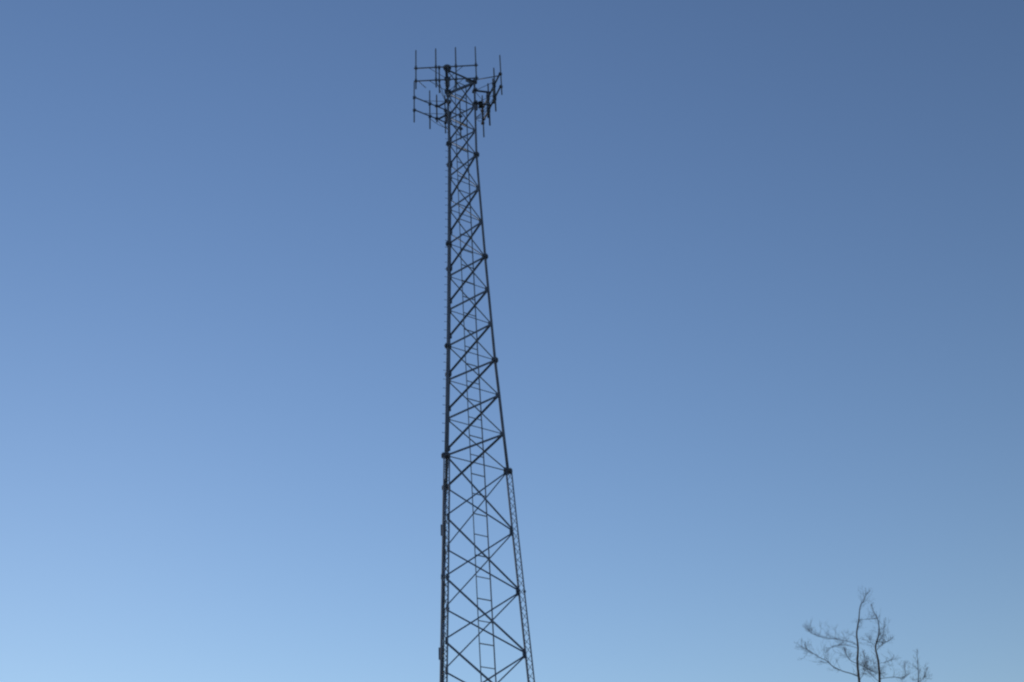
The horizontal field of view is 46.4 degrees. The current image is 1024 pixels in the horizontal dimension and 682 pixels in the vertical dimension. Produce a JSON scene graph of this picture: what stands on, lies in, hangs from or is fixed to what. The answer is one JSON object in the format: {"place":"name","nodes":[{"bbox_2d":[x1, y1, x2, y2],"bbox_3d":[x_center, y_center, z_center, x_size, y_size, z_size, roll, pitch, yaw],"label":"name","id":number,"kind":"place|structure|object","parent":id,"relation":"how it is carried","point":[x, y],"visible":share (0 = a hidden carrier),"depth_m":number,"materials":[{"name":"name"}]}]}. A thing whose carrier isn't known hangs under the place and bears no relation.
{"place":"outdoors","nodes":[
{"label":"outdoors","id":0,"kind":"place"},
{"bbox_2d":[0,0,1023,681],"label":"sky","id":1,"kind":"structure","parent":0,"point":[755,267],"materials":[{"name":"blue"}]},
{"bbox_3d":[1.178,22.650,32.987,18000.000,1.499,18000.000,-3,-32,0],"label":"ground","id":2,"kind":"structure","parent":0,"visible":0},
{"bbox_2d":[439,64,534,681],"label":"lattice tower","id":3,"kind":"structure","parent":2,"relation":"on","point":[447,460],"depth_m":48.51,"materials":[{"name":"metal"}]},
{"bbox_2d":[413,82,462,136],"bbox_3d":[-3.518,-11.501,59.187,2.844,2.943,0.780,17,-37,-29],"label":"antenna frame","id":4,"kind":"object","parent":3,"relation":"attached to","point":[436,118],"visible":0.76,"depth_m":59.18,"materials":[{"name":"metal"}]},
{"bbox_2d":[414,46,478,105],"bbox_3d":[-3.143,-12.678,57.465,3.076,3.065,0.995,-3,-32,0],"label":"antenna frame","id":5,"kind":"object","parent":3,"relation":"attached to","point":[448,91],"visible":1,"depth_m":57.12,"materials":[{"name":"metal"}]},
{"bbox_2d":[477,101,482,107],"bbox_3d":[-1.601,-11.517,58.236,0.340,0.340,0.177,-3,-32,0],"label":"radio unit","id":6,"kind":"object","parent":3,"relation":"attached to","point":[480,103],"visible":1,"depth_m":58.16,"materials":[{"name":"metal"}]},
{"bbox_2d":[472,55,502,136],"bbox_3d":[-1.409,-12.061,58.620,0.990,3.188,2.865,9,-34,-18],"label":"antenna frame","id":7,"kind":"object","parent":3,"relation":"attached to","point":[488,102],"visible":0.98,"depth_m":58.41,"materials":[{"name":"metal"}]},
{"bbox_2d":[795,587,932,681],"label":"bare tree","id":8,"kind":"object","parent":2,"relation":"on","point":[867,662],"visible":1,"depth_m":31.31,"materials":[{"name":"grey plant"}]}
]}

